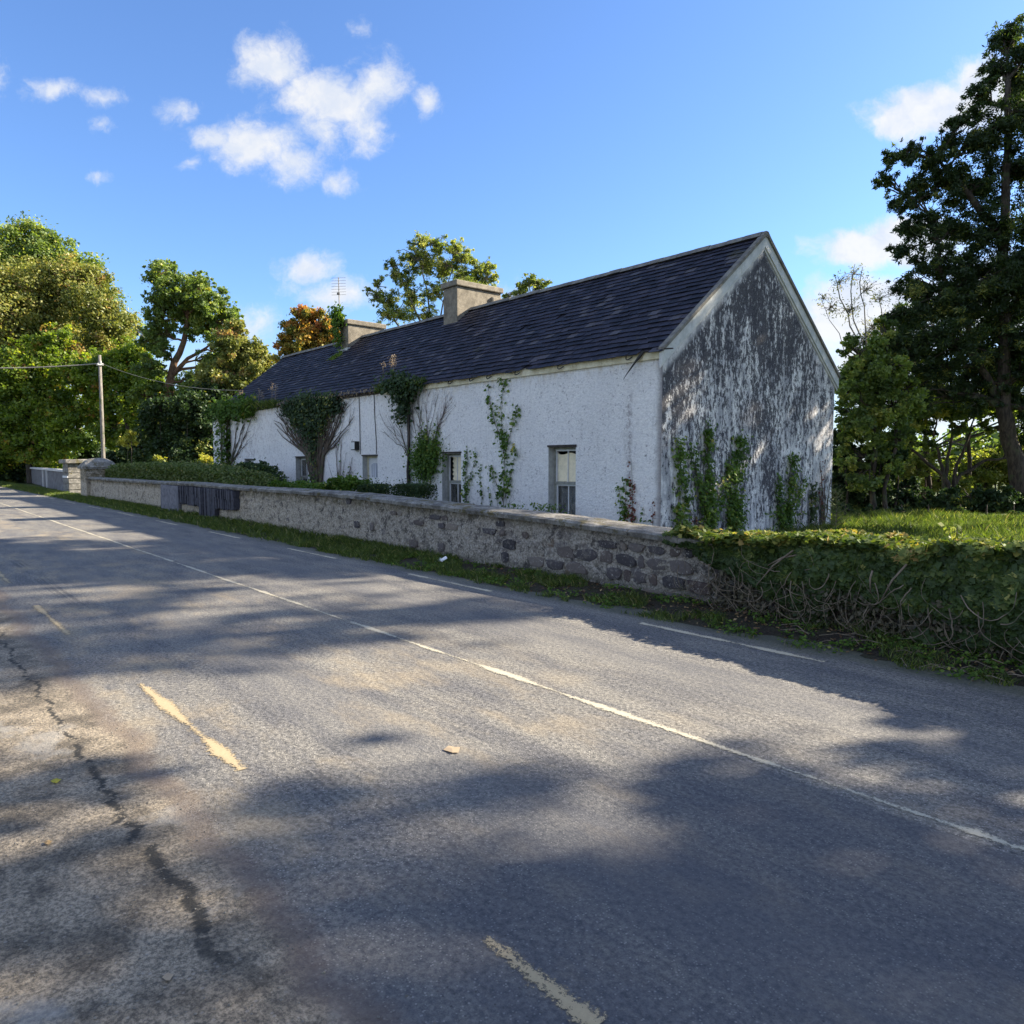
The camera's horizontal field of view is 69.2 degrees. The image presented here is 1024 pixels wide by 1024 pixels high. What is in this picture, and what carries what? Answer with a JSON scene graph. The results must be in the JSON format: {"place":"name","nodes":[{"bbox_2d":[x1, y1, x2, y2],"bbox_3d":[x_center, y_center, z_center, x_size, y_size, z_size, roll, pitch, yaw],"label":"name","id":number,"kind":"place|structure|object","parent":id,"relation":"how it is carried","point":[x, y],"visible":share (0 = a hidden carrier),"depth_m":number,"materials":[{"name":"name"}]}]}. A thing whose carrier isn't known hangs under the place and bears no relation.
{"place":"outdoors","nodes":[
{"label":"outdoors","id":0,"kind":"place"},
{"bbox_2d":[162,973,173,979],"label":"fallen leaf","id":1,"kind":"object","parent":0,"point":[167,976],"visible":1,"depth_m":2.44,"materials":[{"name":"grey plant"}]},
{"bbox_2d":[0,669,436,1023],"bbox_3d":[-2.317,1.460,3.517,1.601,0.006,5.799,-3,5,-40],"label":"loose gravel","id":2,"kind":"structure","parent":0,"point":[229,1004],"depth_m":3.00,"materials":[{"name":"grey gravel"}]},
{"bbox_2d":[449,277,499,287],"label":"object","id":3,"kind":"structure","parent":0,"point":[475,282],"depth_m":24.51,"materials":[{"name":"green plant"}]},
{"bbox_2d":[16,463,1005,495],"bbox_3d":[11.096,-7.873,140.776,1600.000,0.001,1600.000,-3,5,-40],"label":"ground","id":4,"kind":"structure","parent":0,"point":[28,484],"depth_m":55.57,"materials":[{"name":"green plant"}]},
{"bbox_2d":[0,322,99,483],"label":"broadleaf tree","id":5,"kind":"object","parent":4,"relation":"on","point":[40,413],"visible":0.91,"depth_m":56.42,"materials":[{"name":"green plant"}]},
{"bbox_2d":[0,444,109,482],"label":"bush","id":6,"kind":"object","parent":4,"relation":"on","point":[17,475],"visible":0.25,"depth_m":60.36,"materials":[{"name":"green plant"}]},
{"bbox_2d":[0,249,144,428],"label":"broadleaf tree","id":7,"kind":"object","parent":4,"relation":"on","point":[74,294],"visible":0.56,"depth_m":61.27,"materials":[{"name":"green plant"}]},
{"bbox_2d":[0,210,145,335],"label":"broadleaf tree","id":8,"kind":"object","parent":4,"relation":"on","point":[40,240],"visible":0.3,"depth_m":73.28,"materials":[{"name":"green plant"}]},
{"bbox_2d":[62,418,124,458],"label":"distant hedgerow","id":9,"kind":"object","parent":4,"relation":"on","point":[87,434],"visible":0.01,"depth_m":102.40,"materials":[{"name":"green plant"}]},
{"bbox_2d":[68,335,165,451],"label":"broadleaf tree","id":10,"kind":"object","parent":4,"relation":"on","point":[121,358],"visible":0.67,"depth_m":55.38,"materials":[{"name":"green plant"}]},
{"bbox_2d":[122,318,271,424],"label":"broadleaf tree","id":11,"kind":"object","parent":4,"relation":"on","point":[176,377],"visible":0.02,"depth_m":80.65,"materials":[{"name":"green plant"}]},
{"bbox_2d":[88,477,1007,653],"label":"boundary wall","id":12,"kind":"structure","parent":4,"relation":"on","point":[601,551],"depth_m":12.02,"materials":[{"name":"stone"}]},
{"bbox_2d":[651,524,1023,664],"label":"ivy mound","id":13,"kind":"object","parent":12,"relation":"on","point":[969,591],"visible":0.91,"depth_m":6.83,"materials":[{"name":"green plant"}]},
{"bbox_2d":[870,417,1021,469],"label":"distant hedgerow","id":14,"kind":"object","parent":4,"relation":"on","point":[958,442],"visible":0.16,"depth_m":86.68,"materials":[{"name":"green plant"}]},
{"bbox_2d":[0,486,1023,1023],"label":"road","id":15,"kind":"structure","parent":0,"point":[614,868],"depth_m":3.67,"materials":[{"name":"grey asphalt"}]},
{"bbox_2d":[0,571,10,582],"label":"road marking","id":16,"kind":"object","parent":15,"relation":"on","point":[4,577],"visible":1,"depth_m":10.86,"materials":[{"name":"white paint"}]},
{"bbox_2d":[34,605,73,634],"bbox_3d":[-4.990,1.152,8.032,0.268,0.001,1.950,-3,5,-40],"label":"road marking","id":17,"kind":"object","parent":15,"relation":"on","point":[44,612],"visible":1,"depth_m":7.93,"materials":[{"name":"white paint"}]},
{"bbox_2d":[51,778,60,782],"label":"fallen leaf","id":18,"kind":"object","parent":15,"relation":"on","point":[55,780],"visible":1,"depth_m":3.94,"materials":[{"name":"plant"}]},
{"bbox_2d":[137,683,247,770],"bbox_3d":[-2.172,1.366,4.891,0.273,0.001,2.100,-3,5,-40],"label":"road marking","id":19,"kind":"object","parent":15,"relation":"on","point":[217,749],"visible":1,"depth_m":4.71,"materials":[{"name":"yellow paint"}]},
{"bbox_2d":[288,548,333,558],"bbox_3d":[-3.740,0.761,13.762,0.105,0.001,2.000,-3,5,-40],"label":"edge line dash","id":20,"kind":"object","parent":15,"relation":"on","point":[311,553],"visible":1,"depth_m":13.69,"materials":[{"name":"beige paint"}]},
{"bbox_2d":[408,573,490,591],"bbox_3d":[-0.921,0.985,10.470,0.104,0.001,2.000,-3,5,-40],"label":"edge line dash","id":21,"kind":"object","parent":15,"relation":"on","point":[453,583],"visible":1,"depth_m":10.33,"materials":[{"name":"beige paint"}]},
{"bbox_2d":[443,746,459,752],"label":"fallen leaf","id":22,"kind":"object","parent":15,"relation":"on","point":[452,749],"visible":1,"depth_m":4.37,"materials":[{"name":"beige plant"}]},
{"bbox_2d":[3,504,1023,849],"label":"line","id":23,"kind":"object","parent":15,"relation":"on","point":[773,764],"visible":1,"depth_m":4.89,"materials":[{"name":"white paint"}]},
{"bbox_2d":[482,935,606,1023],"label":"road marking","id":24,"kind":"object","parent":15,"relation":"on","point":[581,1011],"visible":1,"depth_m":2.38,"materials":[{"name":"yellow paint"}]},
{"bbox_2d":[638,622,824,661],"bbox_3d":[2.002,1.218,7.056,0.103,0.001,2.000,-3,5,-40],"label":"edge line dash","id":25,"kind":"object","parent":15,"relation":"on","point":[723,640],"visible":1,"depth_m":7.00,"materials":[{"name":"beige paint"}]},
{"bbox_2d":[0,0,1023,462],"label":"sky","id":26,"kind":"structure","parent":0,"point":[278,151],"materials":[{"name":"blue"}]},
{"bbox_2d":[0,481,1023,686],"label":"verge","id":27,"kind":"structure","parent":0,"point":[772,629],"depth_m":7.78,"materials":[{"name":"green plant"}]},
{"bbox_2d":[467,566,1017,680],"bbox_3d":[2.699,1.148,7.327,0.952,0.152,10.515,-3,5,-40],"label":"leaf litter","id":28,"kind":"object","parent":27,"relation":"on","point":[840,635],"visible":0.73,"depth_m":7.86,"materials":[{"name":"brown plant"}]},
{"bbox_2d":[780,623,1023,683],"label":"fallen twigs","id":29,"kind":"object","parent":27,"relation":"on","point":[1018,675],"visible":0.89,"depth_m":6.36,"materials":[{"name":"brown wood"}]},
{"bbox_2d":[36,486,1013,537],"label":"yard ground","id":30,"kind":"structure","parent":0,"point":[831,501],"depth_m":24.81,"materials":[{"name":"green plant"}]},
{"bbox_2d":[24,467,64,490],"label":"roadside wall","id":31,"kind":"structure","parent":30,"relation":"on","point":[51,478],"depth_m":47.62,"materials":[{"name":"paint"}]},
{"bbox_2d":[59,459,86,492],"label":"gate pillar","id":32,"kind":"structure","parent":30,"relation":"on","point":[71,478],"depth_m":37.79,"materials":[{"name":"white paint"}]},
{"bbox_2d":[77,458,114,496],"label":"gate pillar","id":33,"kind":"structure","parent":30,"relation":"on","point":[94,467],"depth_m":33.47,"materials":[{"name":"stone"}]},
{"bbox_2d":[96,355,105,457],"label":"utility pole","id":34,"kind":"object","parent":30,"relation":"on","point":[99,364],"visible":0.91,"depth_m":43.58,"materials":[{"name":"grey wood"}]},
{"bbox_2d":[0,363,96,368],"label":"power cable","id":35,"kind":"object","parent":34,"relation":"attached to","point":[44,366],"visible":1,"depth_m":42.73,"materials":[{"name":"metal"}]},
{"bbox_2d":[104,364,241,390],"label":"power cable","id":36,"kind":"object","parent":34,"relation":"attached to","point":[168,383],"visible":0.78,"depth_m":40.12,"materials":[{"name":"metal"}]},
{"bbox_2d":[96,445,133,463],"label":"bush","id":37,"kind":"object","parent":30,"relation":"on","point":[115,457],"visible":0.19,"depth_m":53.28,"materials":[{"name":"green plant"}]},
{"bbox_2d":[117,429,139,463],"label":"tree","id":38,"kind":"object","parent":30,"relation":"on","point":[129,438],"visible":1,"depth_m":45.63,"materials":[{"name":"green plant"}]},
{"bbox_2d":[115,403,176,477],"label":"bush","id":39,"kind":"object","parent":30,"relation":"on","point":[138,451],"visible":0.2,"depth_m":48.75,"materials":[{"name":"green plant"}]},
{"bbox_2d":[152,454,167,461],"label":"bush","id":40,"kind":"object","parent":30,"relation":"on","point":[158,457],"visible":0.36,"depth_m":44.56,"materials":[{"name":"yellow plant"}]},
{"bbox_2d":[125,258,244,408],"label":"broadleaf tree","id":41,"kind":"object","parent":30,"relation":"on","point":[189,302],"visible":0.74,"depth_m":53.59,"materials":[{"name":"green plant"}]},
{"bbox_2d":[139,378,241,462],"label":"bush","id":42,"kind":"object","parent":30,"relation":"on","point":[188,439],"visible":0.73,"depth_m":46.99,"materials":[{"name":"green plant"}]},
{"bbox_2d":[105,457,276,485],"bbox_3d":[-12.679,-1.171,28.343,1.966,1.890,15.700,-3,5,-40],"label":"hedge","id":43,"kind":"object","parent":30,"relation":"on","point":[183,470],"visible":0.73,"depth_m":25.25,"materials":[{"name":"green plant"}]},
{"bbox_2d":[197,452,213,463],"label":"bush","id":44,"kind":"object","parent":30,"relation":"on","point":[205,458],"visible":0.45,"depth_m":39.66,"materials":[{"name":"yellow plant"}]},
{"bbox_2d":[187,317,275,398],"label":"broadleaf tree","id":45,"kind":"object","parent":30,"relation":"on","point":[243,361],"visible":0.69,"depth_m":48.48,"materials":[{"name":"green plant"}]},
{"bbox_2d":[232,457,289,485],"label":"hedge bush","id":46,"kind":"object","parent":30,"relation":"on","point":[264,466],"visible":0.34,"depth_m":24.79,"materials":[{"name":"green plant"}]},
{"bbox_2d":[267,474,333,489],"bbox_3d":[-5.935,-0.417,21.132,0.695,1.370,3.886,-3,5,-40],"label":"weed strip","id":47,"kind":"object","parent":30,"relation":"on","point":[300,484],"visible":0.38,"depth_m":21.03,"materials":[{"name":"green plant"}]},
{"bbox_2d":[268,303,339,362],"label":"autumn tree","id":48,"kind":"object","parent":30,"relation":"on","point":[308,331],"visible":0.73,"depth_m":42.13,"materials":[{"name":"orange plant"}]},
{"bbox_2d":[326,471,371,491],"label":"box bush","id":49,"kind":"object","parent":30,"relation":"on","point":[349,482],"visible":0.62,"depth_m":19.25,"materials":[{"name":"green plant"}]},
{"bbox_2d":[357,477,394,494],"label":"box bush","id":50,"kind":"object","parent":30,"relation":"on","point":[379,488],"visible":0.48,"depth_m":18.43,"materials":[{"name":"green plant"}]},
{"bbox_2d":[391,478,438,499],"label":"box bush","id":51,"kind":"object","parent":30,"relation":"on","point":[417,490],"visible":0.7,"depth_m":17.23,"materials":[{"name":"green plant"}]},
{"bbox_2d":[402,421,449,497],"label":"climbing shrub","id":52,"kind":"object","parent":30,"relation":"on","point":[421,454],"visible":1,"depth_m":20.36,"materials":[{"name":"green plant"}]},
{"bbox_2d":[362,230,499,326],"bbox_3d":[-4.170,-7.680,38.733,7.164,13.499,3.047,0,4,2],"label":"ash tree","id":53,"kind":"object","parent":30,"relation":"on","point":[427,264],"visible":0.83,"depth_m":38.14,"materials":[{"name":"green plant"}]},
{"bbox_2d":[501,503,524,508],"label":"weed clump","id":54,"kind":"object","parent":30,"relation":"on","point":[514,505],"visible":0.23,"depth_m":16.75,"materials":[{"name":"green plant"}]},
{"bbox_2d":[213,231,840,531],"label":"cottage","id":55,"kind":"structure","parent":30,"relation":"on","point":[609,375],"depth_m":17.26,"materials":[{"name":"white paint"}]},
{"bbox_2d":[203,391,262,464],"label":"ivy","id":56,"kind":"object","parent":55,"relation":"attached to","point":[224,415],"visible":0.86,"depth_m":31.56,"materials":[{"name":"green plant"}]},
{"bbox_2d":[205,383,284,412],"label":"gutter weeds","id":57,"kind":"object","parent":55,"relation":"attached to","point":[263,404],"visible":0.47,"depth_m":28.73,"materials":[{"name":"green plant"}]},
{"bbox_2d":[295,456,307,480],"bbox_3d":[-7.475,-1.269,26.797,0.350,1.502,1.080,-3,5,-40],"label":"window","id":58,"kind":"structure","parent":55,"relation":"in","point":[303,465],"depth_m":27.03,"materials":[{"name":"grey glass"}]},
{"bbox_2d":[275,383,355,482],"bbox_3d":[-7.137,-2.166,25.795,0.570,4.338,6.348,-3,5,-40],"label":"ivy","id":59,"kind":"object","parent":55,"relation":"attached to","point":[307,417],"visible":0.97,"depth_m":25.52,"materials":[{"name":"green plant"}]},
{"bbox_2d":[276,387,374,406],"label":"gutter weeds","id":60,"kind":"object","parent":55,"relation":"attached to","point":[336,396],"visible":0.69,"depth_m":23.85,"materials":[{"name":"green plant"}]},
{"bbox_2d":[327,351,342,359],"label":"moss clump","id":61,"kind":"object","parent":55,"relation":"on","point":[333,357],"visible":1,"depth_m":29.28,"materials":[{"name":"green plant"}]},
{"bbox_2d":[326,302,346,351],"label":"ivy","id":62,"kind":"object","parent":55,"relation":"attached to","point":[337,316],"visible":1,"depth_m":29.50,"materials":[{"name":"green plant"}]},
{"bbox_2d":[331,277,345,330],"bbox_3d":[-6.905,-8.284,29.588,0.592,2.101,0.112,1,4,14],"label":"tv aerial","id":63,"kind":"object","parent":55,"relation":"attached to","point":[338,283],"visible":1,"depth_m":29.55,"materials":[{"name":"grey metal"}]},
{"bbox_2d":[327,436,351,475],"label":"creeper","id":64,"kind":"object","parent":55,"relation":"attached to","point":[336,450],"visible":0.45,"depth_m":24.38,"materials":[{"name":"green plant"}]},
{"bbox_2d":[369,458,377,483],"bbox_3d":[-4.236,-0.808,23.189,0.051,1.755,0.820,-3,5,-40],"label":"door","id":65,"kind":"structure","parent":55,"relation":"in","point":[373,462],"depth_m":23.23,"materials":[{"name":"white paint"}]},
{"bbox_2d":[373,366,424,482],"bbox_3d":[-3.372,-1.952,21.230,0.682,4.409,2.668,-3,5,-40],"label":"ivy","id":66,"kind":"object","parent":55,"relation":"attached to","point":[401,392],"visible":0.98,"depth_m":21.05,"materials":[{"name":"green plant"}]},
{"bbox_2d":[370,354,428,393],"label":"gutter weeds","id":67,"kind":"object","parent":55,"relation":"attached to","point":[377,389],"visible":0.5,"depth_m":21.56,"materials":[{"name":"green plant"}]},
{"bbox_2d":[406,389,454,459],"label":"creeper","id":68,"kind":"object","parent":55,"relation":"attached to","point":[438,423],"visible":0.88,"depth_m":20.40,"materials":[{"name":"green plant"}]},
{"bbox_2d":[442,451,461,502],"bbox_3d":[-1.520,-0.834,19.850,0.281,1.561,0.924,-3,5,-40],"label":"window","id":69,"kind":"structure","parent":55,"relation":"in","point":[454,487],"depth_m":20.01,"materials":[{"name":"grey paint"}]},
{"bbox_2d":[459,446,477,502],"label":"climbing plant","id":70,"kind":"object","parent":55,"relation":"attached to","point":[465,485],"visible":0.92,"depth_m":19.17,"materials":[{"name":"green plant"}]},
{"bbox_2d":[475,461,482,504],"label":"climbing plant","id":71,"kind":"object","parent":55,"relation":"attached to","point":[480,491],"visible":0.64,"depth_m":18.77,"materials":[{"name":"green plant"}]},
{"bbox_2d":[484,377,520,507],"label":"climbing plant","id":72,"kind":"object","parent":55,"relation":"attached to","point":[503,447],"visible":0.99,"depth_m":17.99,"materials":[{"name":"green plant"}]},
{"bbox_2d":[547,444,576,514],"bbox_3d":[1.205,-0.670,16.661,0.279,1.668,0.934,-3,5,-40],"label":"window","id":73,"kind":"structure","parent":55,"relation":"in","point":[564,465],"depth_m":16.80,"materials":[{"name":"grey paint"}]},
{"bbox_2d":[622,461,635,521],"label":"climbing plant","id":74,"kind":"object","parent":55,"relation":"attached to","point":[629,505],"visible":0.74,"depth_m":14.99,"materials":[{"name":"green plant"}]},
{"bbox_2d":[614,477,650,522],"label":"climbing plant","id":75,"kind":"object","parent":55,"relation":"attached to","point":[624,511],"visible":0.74,"depth_m":15.14,"materials":[{"name":"green plant"}]},
{"bbox_2d":[671,436,696,527],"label":"ivy","id":76,"kind":"object","parent":55,"relation":"attached to","point":[681,515],"visible":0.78,"depth_m":14.77,"materials":[{"name":"green plant"}]},
{"bbox_2d":[688,417,733,530],"bbox_3d":[4.152,-0.589,15.357,1.528,2.718,0.342,-3,5,-40],"label":"ivy","id":77,"kind":"object","parent":55,"relation":"attached to","point":[709,504],"visible":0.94,"depth_m":15.34,"materials":[{"name":"green plant"}]},
{"bbox_2d":[724,429,753,531],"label":"ivy","id":78,"kind":"object","parent":55,"relation":"attached to","point":[735,515],"visible":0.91,"depth_m":16.01,"materials":[{"name":"green plant"}]},
{"bbox_2d":[691,435,830,529],"bbox_3d":[5.893,-0.528,16.950,5.939,2.560,0.149,-3,5,-40],"label":"creeper","id":79,"kind":"object","parent":55,"relation":"attached to","point":[822,506],"visible":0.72,"depth_m":18.62,"materials":[{"name":"green plant"}]},
{"bbox_2d":[765,451,809,531],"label":"ivy","id":80,"kind":"object","parent":55,"relation":"attached to","point":[785,517],"visible":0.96,"depth_m":17.48,"materials":[{"name":"green plant"}]},
{"bbox_2d":[808,482,822,525],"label":"ivy","id":81,"kind":"object","parent":55,"relation":"attached to","point":[813,513],"visible":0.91,"depth_m":18.25,"materials":[{"name":"green plant"}]},
{"bbox_2d":[501,272,552,298],"bbox_3d":[0.700,-5.513,32.682,2.066,9.977,1.497,-1,4,-21],"label":"young tree","id":82,"kind":"object","parent":30,"relation":"on","point":[533,282],"visible":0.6,"depth_m":32.39,"materials":[{"name":"green plant"}]},
{"bbox_2d":[522,502,569,513],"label":"weed clump","id":83,"kind":"object","parent":30,"relation":"on","point":[549,507],"visible":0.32,"depth_m":15.89,"materials":[{"name":"green plant"}]},
{"bbox_2d":[820,488,850,526],"bbox_3d":[7.674,-0.031,17.537,0.694,1.076,0.750,-3,5,-40],"label":"conifer sapling","id":84,"kind":"object","parent":30,"relation":"on","point":[836,501],"visible":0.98,"depth_m":17.53,"materials":[{"name":"green plant"}]},
{"bbox_2d":[816,263,894,356],"bbox_3d":[11.671,-4.222,25.098,2.647,8.419,1.836,-1,4,-20],"label":"bare sapling","id":85,"kind":"object","parent":30,"relation":"on","point":[847,310],"visible":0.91,"depth_m":25.05,"materials":[{"name":"brown plant"}]},
{"bbox_2d":[831,416,921,509],"bbox_3d":[12.137,-1.606,25.135,3.258,3.411,2.125,0,4,-4],"label":"bush","id":86,"kind":"object","parent":30,"relation":"on","point":[854,499],"visible":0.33,"depth_m":24.78,"materials":[{"name":"green plant"}]},
{"bbox_2d":[832,316,929,510],"bbox_3d":[11.646,-3.088,23.737,3.219,6.364,2.236,0,4,-6],"label":"hazel bush","id":87,"kind":"object","parent":30,"relation":"on","point":[868,388],"visible":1,"depth_m":23.55,"materials":[{"name":"green plant"}]},
{"bbox_2d":[756,504,1023,540],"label":"yard grass","id":88,"kind":"structure","parent":30,"relation":"on","point":[916,523],"depth_m":18.37,"materials":[{"name":"green plant"}]},
{"bbox_2d":[834,299,1023,495],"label":"broadleaf tree","id":89,"kind":"object","parent":30,"relation":"on","point":[925,432],"visible":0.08,"depth_m":27.54,"materials":[{"name":"green plant"}]},
{"bbox_2d":[837,502,1023,517],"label":"bush","id":90,"kind":"object","parent":30,"relation":"on","point":[898,509],"visible":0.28,"depth_m":22.41,"materials":[{"name":"green plant"}]},
{"bbox_2d":[893,446,975,495],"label":"bush","id":91,"kind":"object","parent":30,"relation":"on","point":[914,465],"visible":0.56,"depth_m":27.53,"materials":[{"name":"green plant"}]},
{"bbox_2d":[871,13,1023,511],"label":"ash tree","id":92,"kind":"object","parent":30,"relation":"on","point":[965,298],"visible":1,"depth_m":24.20,"materials":[{"name":"green plant"}]},
{"bbox_2d":[887,384,1017,488],"bbox_3d":[15.770,-2.319,26.047,4.991,4.561,2.539,1,4,15],"label":"elder bush","id":93,"kind":"object","parent":30,"relation":"on","point":[939,411],"visible":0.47,"depth_m":26.24,"materials":[{"name":"green plant"}]},
{"bbox_2d":[938,522,966,538],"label":"weed clump","id":94,"kind":"object","parent":30,"relation":"on","point":[952,529],"visible":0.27,"depth_m":7.84,"materials":[{"name":"green plant"}]},
{"bbox_2d":[889,483,1023,512],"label":"bush","id":95,"kind":"object","parent":30,"relation":"on","point":[1005,499],"visible":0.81,"depth_m":24.66,"materials":[{"name":"green plant"}]},
{"bbox_2d":[940,434,1023,493],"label":"bush","id":96,"kind":"object","parent":30,"relation":"on","point":[992,473],"visible":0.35,"depth_m":28.66,"materials":[{"name":"green plant"}]}
]}

